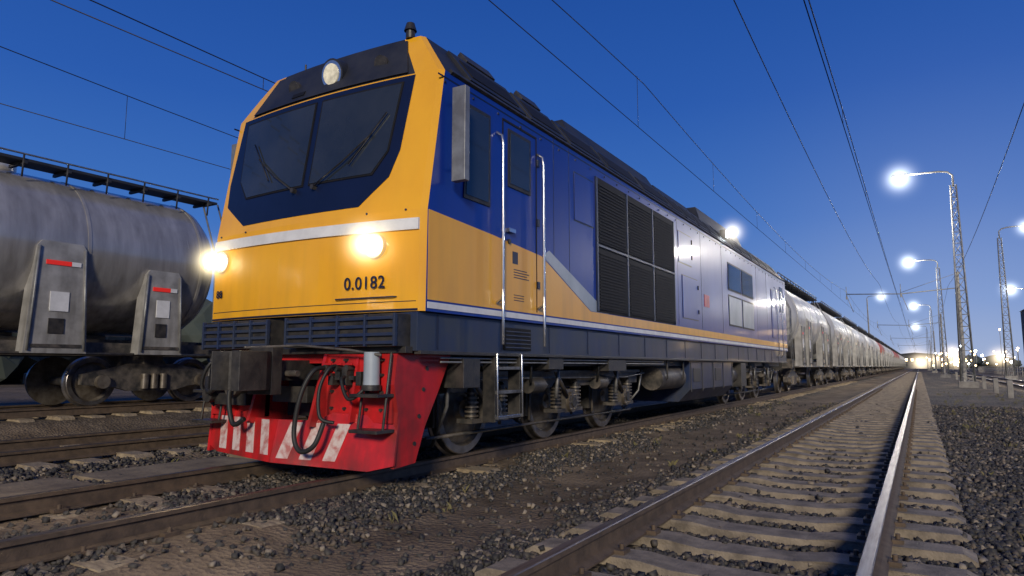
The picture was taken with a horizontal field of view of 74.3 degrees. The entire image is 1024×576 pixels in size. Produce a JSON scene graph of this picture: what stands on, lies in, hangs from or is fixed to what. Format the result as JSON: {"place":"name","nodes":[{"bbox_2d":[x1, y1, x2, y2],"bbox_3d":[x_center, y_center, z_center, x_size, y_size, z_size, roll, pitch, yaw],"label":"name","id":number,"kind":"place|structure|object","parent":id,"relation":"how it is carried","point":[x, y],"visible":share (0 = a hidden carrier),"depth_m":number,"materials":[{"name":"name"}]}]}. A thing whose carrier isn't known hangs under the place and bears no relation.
{"place":"outdoors","nodes":[
{"label":"outdoors","id":0,"kind":"place"},
{"bbox_2d":[0,381,806,496],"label":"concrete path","id":1,"kind":"structure","parent":0,"point":[26,487],"depth_m":7.95,"materials":[{"name":"grey concrete"}]},
{"bbox_2d":[0,367,1023,575],"bbox_3d":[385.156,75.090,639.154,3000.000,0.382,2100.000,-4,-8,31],"label":"ground","id":2,"kind":"structure","parent":0,"point":[276,537],"depth_m":6.33,"materials":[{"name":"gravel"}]},
{"bbox_2d":[0,397,211,422],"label":"railway track","id":3,"kind":"structure","parent":2,"relation":"on","point":[23,413],"depth_m":13.56,"materials":[{"name":"metal"}]},
{"bbox_2d":[0,147,221,405],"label":"tank wagon","id":4,"kind":"object","parent":3,"relation":"on","point":[84,272],"visible":0.94,"depth_m":13.26,"materials":[{"name":"silver metal"}]},
{"bbox_2d":[0,406,507,471],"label":"railway track","id":5,"kind":"structure","parent":2,"relation":"on","point":[35,453],"depth_m":9.52,"materials":[{"name":"metal"}]},
{"bbox_2d":[0,368,908,572],"bbox_3d":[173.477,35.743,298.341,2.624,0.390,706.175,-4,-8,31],"label":"railway track","id":6,"kind":"structure","parent":2,"relation":"on","point":[55,544],"depth_m":5.99,"materials":[{"name":"metal"}]},
{"bbox_2d":[192,22,787,471],"bbox_3d":[3.042,0.222,15.236,4.370,5.158,21.259,-4,-8,31],"label":"locomotive","id":7,"kind":"object","parent":6,"relation":"on","point":[416,234],"visible":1,"depth_m":7.32,"materials":[{"name":"yellow paint"}]},
{"bbox_2d":[747,272,830,392],"bbox_3d":[12.373,2.239,31.236,3.199,4.828,13.100,-4,-8,31],"label":"tank wagon","id":8,"kind":"object","parent":6,"relation":"on","point":[807,332],"visible":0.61,"depth_m":28.13,"materials":[{"name":"metal"}]},
{"bbox_2d":[786,301,852,384],"bbox_3d":[19.306,3.571,42.743,3.199,4.828,13.100,-4,-8,31],"label":"tank wagon","id":9,"kind":"object","parent":6,"relation":"on","point":[840,344],"visible":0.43,"depth_m":39.73,"materials":[{"name":"metal"}]},
{"bbox_2d":[813,316,865,380],"bbox_3d":[26.239,4.902,54.250,3.199,4.828,13.100,-4,-8,31],"label":"tank wagon","id":10,"kind":"object","parent":6,"relation":"on","point":[858,354],"visible":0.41,"depth_m":51.71,"materials":[{"name":"metal"}]},
{"bbox_2d":[849,326,874,377],"bbox_3d":[33.172,6.233,65.757,3.199,4.828,13.100,-4,-8,31],"label":"tank wagon","id":11,"kind":"object","parent":6,"relation":"on","point":[869,352],"visible":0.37,"depth_m":63.28,"materials":[{"name":"metal"}]},
{"bbox_2d":[862,332,881,375],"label":"tank wagon","id":12,"kind":"object","parent":6,"relation":"on","point":[877,354],"visible":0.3,"depth_m":74.74,"materials":[{"name":"metal"}]},
{"bbox_2d":[871,337,885,374],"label":"tank wagon","id":13,"kind":"object","parent":6,"relation":"on","point":[883,358],"visible":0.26,"depth_m":86.31,"materials":[{"name":"metal"}]},
{"bbox_2d":[876,340,889,373],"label":"tank wagon","id":14,"kind":"object","parent":6,"relation":"on","point":[887,358],"visible":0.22,"depth_m":97.86,"materials":[{"name":"metal"}]},
{"bbox_2d":[881,344,892,372],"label":"tank wagon","id":15,"kind":"object","parent":6,"relation":"on","point":[890,358],"visible":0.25,"depth_m":110.69,"materials":[{"name":"metal"}]},
{"bbox_2d":[885,346,894,371],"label":"tank wagon","id":16,"kind":"object","parent":6,"relation":"on","point":[893,358],"visible":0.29,"depth_m":120.35,"materials":[{"name":"metal"}]},
{"bbox_2d":[888,348,896,371],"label":"tank wagon","id":17,"kind":"object","parent":6,"relation":"on","point":[891,349],"visible":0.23,"depth_m":132.22,"materials":[{"name":"metal"}]},
{"bbox_2d":[893,349,898,370],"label":"tank wagon","id":18,"kind":"object","parent":6,"relation":"on","point":[897,360],"visible":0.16,"depth_m":143.22,"materials":[{"name":"metal"}]},
{"bbox_2d":[0,299,1021,383],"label":"distant trees","id":19,"kind":"object","parent":2,"relation":"on","point":[13,370],"visible":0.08,"depth_m":54.26,"materials":[{"name":"green plant"}]},
{"bbox_2d":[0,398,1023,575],"bbox_3d":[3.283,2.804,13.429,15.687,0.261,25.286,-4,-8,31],"label":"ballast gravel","id":20,"kind":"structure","parent":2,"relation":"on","point":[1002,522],"depth_m":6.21,"materials":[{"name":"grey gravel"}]},
{"bbox_2d":[475,368,979,575],"bbox_3d":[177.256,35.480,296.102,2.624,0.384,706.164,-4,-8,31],"label":"railway track","id":21,"kind":"structure","parent":2,"relation":"on","point":[876,529],"depth_m":5.58,"materials":[{"name":"grey metal"}]},
{"bbox_2d":[866,295,882,332],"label":"yard lamp mast","id":22,"kind":"object","parent":2,"relation":"on","point":[867,311],"visible":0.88,"depth_m":133.00,"materials":[{"name":"metal"}]},
{"bbox_2d":[846,272,967,380],"bbox_3d":[35.070,3.507,60.588,8.974,9.400,0.328,-4,-8,31],"label":"catenary mast","id":23,"kind":"object","parent":2,"relation":"on","point":[961,328],"visible":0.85,"depth_m":58.55,"materials":[{"name":"metal"}]},
{"bbox_2d":[489,0,898,348],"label":"overhead wire","id":24,"kind":"object","parent":23,"relation":"attached to","point":[648,135],"visible":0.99,"depth_m":16.45,"materials":[{"name":"black metal"}]},
{"bbox_2d":[803,0,914,350],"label":"overhead wire","id":25,"kind":"object","parent":23,"relation":"hanging from","point":[843,124],"visible":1,"depth_m":13.53,"materials":[{"name":"black metal"}]},
{"bbox_2d":[877,314,945,373],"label":"catenary mast","id":26,"kind":"object","parent":2,"relation":"on","point":[943,358],"visible":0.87,"depth_m":105.32,"materials":[{"name":"metal"}]},
{"bbox_2d":[890,331,936,370],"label":"catenary mast","id":27,"kind":"object","parent":2,"relation":"on","point":[934,347],"visible":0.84,"depth_m":156.64,"materials":[{"name":"metal"}]},
{"bbox_2d":[898,340,931,369],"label":"catenary mast","id":28,"kind":"object","parent":2,"relation":"on","point":[930,351],"visible":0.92,"depth_m":211.97,"materials":[{"name":"metal"}]},
{"bbox_2d":[902,353,942,367],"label":"depot building","id":29,"kind":"structure","parent":2,"relation":"on","point":[916,360],"depth_m":404.23,"materials":[{"name":"beige glass"}]},
{"bbox_2d":[914,326,930,369],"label":"yard lamp mast","id":30,"kind":"object","parent":2,"relation":"on","point":[928,348],"visible":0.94,"depth_m":207.90,"materials":[{"name":"metal"}]},
{"bbox_2d":[911,304,937,372],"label":"yard lamp mast","id":31,"kind":"object","parent":2,"relation":"on","point":[913,305],"visible":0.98,"depth_m":135.46,"materials":[{"name":"metal"}]},
{"bbox_2d":[733,0,1023,348],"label":"feeder wire","id":32,"kind":"object","parent":31,"relation":"attached to","point":[816,173],"visible":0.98,"depth_m":18.80,"materials":[{"name":"black metal"}]},
{"bbox_2d":[904,259,950,377],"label":"yard lamp mast","id":33,"kind":"object","parent":2,"relation":"on","point":[944,375],"visible":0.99,"depth_m":77.66,"materials":[{"name":"metal"}]},
{"bbox_2d":[891,171,978,387],"bbox_3d":[25.389,-1.710,43.561,5.424,16.350,5.424,2,-7,-14],"label":"yard lamp mast","id":34,"kind":"object","parent":2,"relation":"on","point":[961,383],"visible":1,"depth_m":41.83,"materials":[{"name":"metal"}]},
{"bbox_2d":[926,329,1018,371],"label":"distant lights","id":35,"kind":"object","parent":2,"relation":"on","point":[976,358],"visible":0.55,"depth_m":266.42},
{"bbox_2d":[930,368,1023,392],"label":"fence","id":36,"kind":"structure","parent":2,"relation":"on","point":[1018,385],"depth_m":51.68,"materials":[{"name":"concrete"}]},
{"bbox_2d":[955,372,1013,397],"bbox_3d":[31.983,6.387,46.981,0.200,0.750,46.200,-4,-8,31],"label":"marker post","id":37,"kind":"object","parent":2,"relation":"on","point":[1010,390],"visible":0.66,"depth_m":32.41,"materials":[{"name":"concrete"}]},
{"bbox_2d":[978,366,1023,376],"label":"lineside fence","id":38,"kind":"object","parent":2,"relation":"on","point":[983,369],"visible":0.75,"depth_m":111.47,"materials":[{"name":"metal"}]},
{"bbox_2d":[997,224,1023,379],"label":"yard lamp mast","id":39,"kind":"object","parent":2,"relation":"on","point":[1014,377],"visible":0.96,"depth_m":66.56,"materials":[{"name":"metal"}]},
{"bbox_2d":[1019,309,1023,348],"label":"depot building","id":40,"kind":"structure","parent":2,"relation":"on","point":[1022,317],"depth_m":193.11,"materials":[{"name":"grey glass"}]},
{"bbox_3d":[-22.002,-4.791,-12.000,4.569,9.000,0.309,-4,-8,31],"label":"overhead line mast","id":41,"kind":"object","parent":2,"relation":"on","visible":0},
{"bbox_2d":[0,46,237,169],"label":"overhead wire","id":42,"kind":"object","parent":41,"relation":"hanging from","point":[126,111],"visible":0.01,"depth_m":14.82,"materials":[{"name":"black metal"}]},
{"bbox_2d":[51,0,274,91],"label":"overhead wire","id":43,"kind":"object","parent":41,"relation":"hanging from","point":[164,47],"visible":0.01,"depth_m":11.00,"materials":[{"name":"black metal"}]},
{"bbox_2d":[0,0,1023,366],"label":"sky","id":44,"kind":"structure","parent":0,"point":[922,85],"materials":[{"name":"blue"}]}
]}

